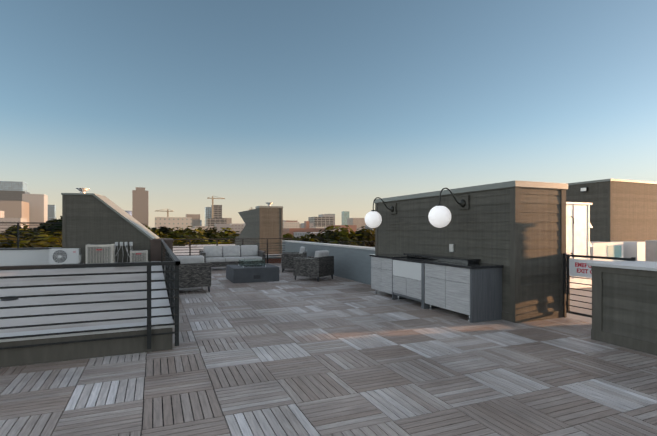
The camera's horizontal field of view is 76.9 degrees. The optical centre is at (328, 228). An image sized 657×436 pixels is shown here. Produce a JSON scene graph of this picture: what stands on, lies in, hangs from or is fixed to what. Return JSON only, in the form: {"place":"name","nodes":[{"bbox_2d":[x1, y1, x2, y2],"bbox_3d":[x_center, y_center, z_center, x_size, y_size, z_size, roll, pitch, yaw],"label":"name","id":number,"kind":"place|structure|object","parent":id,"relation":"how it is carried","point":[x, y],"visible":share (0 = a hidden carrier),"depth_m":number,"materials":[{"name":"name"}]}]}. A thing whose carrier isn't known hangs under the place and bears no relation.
{"place":"outdoors","nodes":[
{"label":"outdoors","id":0,"kind":"place"},
{"bbox_2d":[0,218,26,232],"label":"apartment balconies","id":1,"kind":"structure","parent":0,"point":[4,226],"depth_m":583.61,"materials":[{"name":"beige concrete"}]},
{"bbox_2d":[0,264,146,367],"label":"roof","id":2,"kind":"structure","parent":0,"point":[68,299],"depth_m":7.84,"materials":[{"name":"grey paint"}]},
{"bbox_2d":[0,247,61,265],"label":"roof parapet","id":3,"kind":"structure","parent":2,"relation":"on","point":[22,256],"depth_m":15.09,"materials":[{"name":"grey paint"}]},
{"bbox_2d":[0,222,61,247],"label":"railing","id":4,"kind":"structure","parent":3,"relation":"on","point":[17,240],"depth_m":15.13,"materials":[{"name":"metal"}]},
{"bbox_2d":[45,248,81,269],"bbox_3d":[-8.839,0.988,13.875,1.040,0.660,0.600,0,0,-23],"label":"air conditioning unit","id":5,"kind":"object","parent":2,"relation":"on","point":[66,256],"visible":0.94,"depth_m":13.73,"materials":[{"name":"grey metal"}]},
{"bbox_2d":[0,260,148,300],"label":"roof clutter","id":6,"kind":"object","parent":2,"relation":"on","point":[10,299],"visible":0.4,"depth_m":8.30,"materials":[{"name":"grey"}]},
{"bbox_2d":[0,261,173,367],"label":"curb","id":7,"kind":"structure","parent":2,"relation":"on","point":[52,353],"depth_m":4.90,"materials":[{"name":"grey concrete"}]},
{"bbox_2d":[83,244,114,268],"bbox_3d":[-7.872,0.917,14.283,0.920,0.802,0.920,0,0,-23],"label":"condenser","id":8,"kind":"object","parent":2,"relation":"on","point":[100,253],"visible":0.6,"depth_m":13.94,"materials":[{"name":"grey metal"}]},
{"bbox_2d":[61,188,159,263],"bbox_3d":[-8.254,-0.107,15.879,3.098,2.850,1.400,0,0,-12],"label":"stair bulkhead","id":9,"kind":"object","parent":2,"relation":"on","point":[90,218],"visible":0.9,"depth_m":15.18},
{"bbox_2d":[115,242,132,262],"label":"ac disconnects","id":10,"kind":"object","parent":9,"relation":"attached to","point":[125,244],"visible":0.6,"depth_m":15.29,"materials":[{"name":"grey metal"}]},
{"bbox_2d":[128,250,147,266],"bbox_3d":[-6.824,1.037,14.887,0.680,0.562,0.680,0,0,-23],"label":"condenser","id":11,"kind":"object","parent":2,"relation":"on","point":[138,255],"visible":0.71,"depth_m":14.65,"materials":[{"name":"grey metal"}]},
{"bbox_2d":[153,244,234,351],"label":"parapet wall","id":12,"kind":"structure","parent":0,"point":[177,250],"depth_m":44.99,"materials":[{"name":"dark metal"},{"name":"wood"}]},
{"bbox_2d":[235,202,282,253],"bbox_3d":[-4.944,0.263,28.185,1.450,3.710,8.050,0,0,-23],"label":"stair bulkhead","id":13,"kind":"object","parent":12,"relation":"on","point":[263,221],"visible":0.77,"depth_m":24.66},
{"bbox_2d":[266,256,280,262],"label":"brick parapet","id":14,"kind":"structure","parent":12,"relation":"on","point":[275,259],"depth_m":18.61,"materials":[{"name":"red brick"}]},
{"bbox_2d":[319,241,374,246],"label":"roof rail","id":15,"kind":"structure","parent":12,"relation":"on","point":[342,243],"depth_m":35.18,"materials":[{"name":"black metal"}]},
{"bbox_2d":[318,214,334,224],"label":"building","id":16,"kind":"structure","parent":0,"point":[326,215],"depth_m":1006.24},
{"bbox_2d":[0,0,656,227],"label":"sky","id":17,"kind":"structure","parent":0,"point":[308,108],"materials":[{"name":"blue"}]},
{"bbox_2d":[342,211,348,224],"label":"green tower","id":18,"kind":"structure","parent":0,"point":[345,215],"depth_m":1497.10,"materials":[{"name":"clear glass"}]},
{"bbox_2d":[347,218,365,227],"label":"block","id":19,"kind":"structure","parent":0,"point":[359,222],"depth_m":1195.22,"materials":[{"name":"beige concrete"}]},
{"bbox_2d":[575,262,591,273],"bbox_3d":[4.222,0.639,6.649,0.001,0.168,0.548,0,0,-23],"label":"sign lettering","id":20,"kind":"object","parent":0,"point":[581,265],"visible":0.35,"depth_m":6.80},
{"label":"city ground","id":21,"kind":"structure","parent":0,"visible":0},
{"bbox_2d":[0,181,26,191],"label":"building","id":22,"kind":"structure","parent":21,"relation":"on","point":[12,186],"depth_m":1462.52,"materials":[{"name":"grey concrete"}]},
{"bbox_2d":[0,201,28,227],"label":"beige office block","id":23,"kind":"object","parent":21,"relation":"on","point":[15,209],"visible":0.33,"depth_m":1074.97,"materials":[{"name":"beige concrete"}]},
{"bbox_2d":[0,190,29,200],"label":"building","id":24,"kind":"structure","parent":21,"relation":"on","point":[10,195],"depth_m":1215.02,"materials":[{"name":"grey concrete"}]},
{"bbox_2d":[22,194,47,228],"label":"building","id":25,"kind":"structure","parent":21,"relation":"on","point":[38,207],"depth_m":1173.87,"materials":[{"name":"beige concrete"}]},
{"bbox_2d":[48,205,55,219],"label":"building","id":26,"kind":"structure","parent":21,"relation":"on","point":[51,212],"depth_m":1275.88,"materials":[{"name":"glass"}]},
{"bbox_2d":[132,190,148,225],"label":"building","id":27,"kind":"structure","parent":21,"relation":"on","point":[140,206],"depth_m":1376.99,"materials":[{"name":"beige concrete"}]},
{"bbox_2d":[155,217,191,230],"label":"cream office","id":28,"kind":"structure","parent":21,"relation":"on","point":[175,222],"depth_m":507.93,"materials":[{"name":"beige concrete"}]},
{"bbox_2d":[0,216,374,247],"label":"tree belt","id":29,"kind":"object","parent":21,"relation":"on","point":[41,236],"visible":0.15,"depth_m":100.18,"materials":[{"name":"green plant"}]},
{"bbox_2d":[186,214,199,227],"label":"beige block","id":30,"kind":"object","parent":21,"relation":"on","point":[195,219],"visible":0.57,"depth_m":889.50,"materials":[{"name":"beige concrete"}]},
{"bbox_2d":[193,226,213,229],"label":"building","id":31,"kind":"structure","parent":21,"relation":"on","point":[205,227],"depth_m":681.88,"materials":[{"name":"beige concrete"}]},
{"bbox_2d":[205,207,210,225],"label":"building","id":32,"kind":"structure","parent":21,"relation":"on","point":[207,212],"depth_m":1085.55,"materials":[{"name":"glass"}]},
{"bbox_2d":[206,218,225,225],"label":"construction podium","id":33,"kind":"object","parent":21,"relation":"on","point":[211,221],"visible":0.36,"depth_m":885.73,"materials":[{"name":"concrete"}]},
{"bbox_2d":[207,196,224,217],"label":"crane","id":34,"kind":"object","parent":33,"relation":"on","point":[212,198],"visible":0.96,"depth_m":991.65,"materials":[{"name":"metal"}]},
{"bbox_2d":[211,205,221,217],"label":"tower under construction","id":35,"kind":"structure","parent":33,"relation":"on","point":[217,211],"depth_m":1039.67,"materials":[{"name":"concrete"}]},
{"bbox_2d":[214,224,229,232],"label":"building","id":36,"kind":"structure","parent":21,"relation":"on","point":[218,227],"depth_m":383.34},
{"bbox_2d":[226,218,231,223],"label":"building","id":37,"kind":"structure","parent":21,"relation":"on","point":[228,220],"depth_m":1388.80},
{"bbox_2d":[230,225,244,233],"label":"building","id":38,"kind":"structure","parent":21,"relation":"on","point":[235,228],"depth_m":711.65,"materials":[{"name":"grey concrete"}]},
{"bbox_2d":[283,222,298,227],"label":"building","id":39,"kind":"structure","parent":21,"relation":"on","point":[290,224],"depth_m":929.18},
{"bbox_2d":[283,228,324,235],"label":"building","id":40,"kind":"structure","parent":21,"relation":"on","point":[289,230],"depth_m":490.39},
{"bbox_2d":[304,221,308,227],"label":"building","id":41,"kind":"structure","parent":21,"relation":"on","point":[306,224],"depth_m":798.57,"materials":[{"name":"concrete"}]},
{"bbox_2d":[301,223,312,227],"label":"building","id":42,"kind":"structure","parent":21,"relation":"on","point":[310,225],"depth_m":850.13,"materials":[{"name":"grey concrete"}]},
{"bbox_2d":[308,217,333,226],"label":"building","id":43,"kind":"structure","parent":21,"relation":"on","point":[320,221],"depth_m":990.94,"materials":[{"name":"concrete"}]},
{"bbox_2d":[294,232,349,237],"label":"long apartments","id":44,"kind":"structure","parent":21,"relation":"on","point":[296,234],"depth_m":297.63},
{"bbox_2d":[327,225,356,231],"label":"building","id":45,"kind":"structure","parent":21,"relation":"on","point":[353,228],"depth_m":647.83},
{"bbox_2d":[333,275,591,321],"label":"roof","id":46,"kind":"structure","parent":21,"relation":"on","point":[581,304],"depth_m":8.54,"materials":[{"name":"grey wood decking tiles"}]},
{"bbox_2d":[0,263,656,435],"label":"deck tiles","id":47,"kind":"object","parent":46,"relation":"on","point":[287,354],"visible":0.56,"depth_m":4.23,"materials":[{"name":"grey wood"}]},
{"bbox_2d":[150,238,173,260],"bbox_3d":[-6.590,0.953,16.315,0.830,1.130,1.440,0,0,-23],"label":"low brown box","id":48,"kind":"object","parent":47,"relation":"on","point":[155,249],"visible":0.44,"depth_m":15.63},
{"bbox_2d":[161,240,179,345],"bbox_3d":[-4.088,0.937,10.397,0.065,1.063,11.360,0,0,-23],"label":"rail","id":49,"kind":"object","parent":47,"relation":"on","point":[167,254],"visible":0.81,"depth_m":6.64,"materials":[{"name":"black metal"}]},
{"bbox_2d":[0,261,179,349],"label":"rail","id":50,"kind":"object","parent":49,"relation":"attached to","point":[95,265],"visible":1,"depth_m":4.82,"materials":[{"name":"black metal"}]},
{"bbox_2d":[164,255,210,291],"bbox_3d":[-3.474,1.079,10.178,0.950,0.882,0.920,0,0,-29],"label":"armchair","id":51,"kind":"object","parent":47,"relation":"on","point":[194,271],"visible":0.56,"depth_m":9.82,"materials":[{"name":"grey wicker"}]},
{"bbox_2d":[199,245,265,266],"bbox_3d":[-3.671,1.079,15.825,2.350,0.882,0.940,0,0,-23],"label":"sofa frame","id":52,"kind":"object","parent":47,"relation":"on","point":[219,256],"visible":0.81,"depth_m":15.82,"materials":[{"name":"grey fabric"}]},
{"bbox_2d":[173,238,291,262],"bbox_3d":[-4.206,0.962,17.674,5.490,1.113,0.065,0,0,-23],"label":"rail","id":53,"kind":"object","parent":47,"relation":"on","point":[217,241],"visible":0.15,"depth_m":17.60,"materials":[{"name":"black metal"}]},
{"bbox_2d":[226,264,278,282],"bbox_3d":[-2.296,1.293,12.408,1.320,0.449,1.324,0,0,-23],"label":"fire table","id":54,"kind":"object","parent":47,"relation":"on","point":[241,274],"visible":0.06,"depth_m":11.85,"materials":[{"name":"concrete"}]},
{"bbox_2d":[238,259,265,266],"bbox_3d":[-2.297,1.017,12.410,0.684,0.182,0.684,0,0,-23],"label":"glass wind guard","id":55,"kind":"object","parent":54,"relation":"on","point":[250,262],"visible":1,"depth_m":12.16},
{"bbox_2d":[281,246,306,271],"bbox_3d":[-1.235,1.079,14.912,0.900,0.882,0.900,0,0,-3],"label":"armchair","id":56,"kind":"object","parent":47,"relation":"on","point":[287,260],"visible":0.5,"depth_m":14.46,"materials":[{"name":"grey wicker"}]},
{"bbox_2d":[293,250,333,281],"bbox_3d":[-0.446,1.079,12.482,0.900,0.882,0.900,0,0,30],"label":"armchair","id":57,"kind":"object","parent":47,"relation":"on","point":[319,264],"visible":1,"depth_m":12.13,"materials":[{"name":"grey wicker"}]},
{"bbox_2d":[282,240,374,284],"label":"parapet","id":58,"kind":"structure","parent":47,"relation":"on","point":[352,262],"depth_m":12.69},
{"bbox_2d":[369,244,503,322],"bbox_3d":[1.954,0.908,8.358,0.700,1.220,3.410,0,0,-23],"label":"outdoor kitchen","id":59,"kind":"object","parent":47,"relation":"on","point":[471,288],"visible":1,"depth_m":7.43,"materials":[{"name":"grey paint"}]},
{"bbox_2d":[374,180,567,322],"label":"kitchen wall","id":60,"kind":"structure","parent":47,"relation":"on","point":[516,229],"depth_m":7.07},
{"bbox_2d":[365,197,396,227],"bbox_3d":[1.246,-0.394,9.953,0.796,0.743,0.410,0,0,-23],"label":"globe lamp","id":61,"kind":"object","parent":60,"relation":"attached to","point":[373,218],"visible":1,"depth_m":9.77,"materials":[{"name":"white glass"}]},
{"bbox_2d":[428,188,469,227],"bbox_3d":[2.216,-0.394,7.649,0.796,0.743,0.410,0,0,-23],"label":"globe lamp","id":62,"kind":"object","parent":60,"relation":"attached to","point":[439,215],"visible":1,"depth_m":7.48,"materials":[{"name":"white glass"},{"name":"bronze"}]},
{"bbox_2d":[563,253,635,317],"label":"exit gate","id":63,"kind":"structure","parent":47,"relation":"on","point":[569,269],"depth_m":6.91,"materials":[{"name":"metal"}]},
{"bbox_2d":[586,261,656,355],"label":"wall","id":64,"kind":"structure","parent":47,"relation":"on","point":[624,304],"depth_m":5.31,"materials":[{"name":"grey wood"}]},
{"bbox_2d":[566,202,592,288],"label":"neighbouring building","id":65,"kind":"structure","parent":46,"relation":"on","point":[578,227],"depth_m":10.64,"materials":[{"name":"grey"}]},
{"bbox_2d":[566,179,656,241],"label":"stairwell bulkhead","id":66,"kind":"object","parent":46,"relation":"on","point":[622,210],"visible":0.62,"depth_m":18.09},
{"bbox_2d":[580,187,587,191],"bbox_3d":[11.448,-1.772,18.516,0.105,0.180,0.300,0,0,-23],"label":"wall pack light","id":67,"kind":"object","parent":66,"relation":"attached to","point":[583,189],"visible":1,"depth_m":18.49,"materials":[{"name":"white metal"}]},
{"bbox_2d":[590,241,644,261],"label":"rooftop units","id":68,"kind":"object","parent":46,"relation":"on","point":[625,249],"visible":0.17,"depth_m":15.59,"materials":[{"name":"white paint"}]},
{"bbox_2d":[645,240,656,261],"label":"rooftop unit","id":69,"kind":"object","parent":46,"relation":"on","point":[650,250],"visible":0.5,"depth_m":7.86,"materials":[{"name":"white metal"}]}
]}

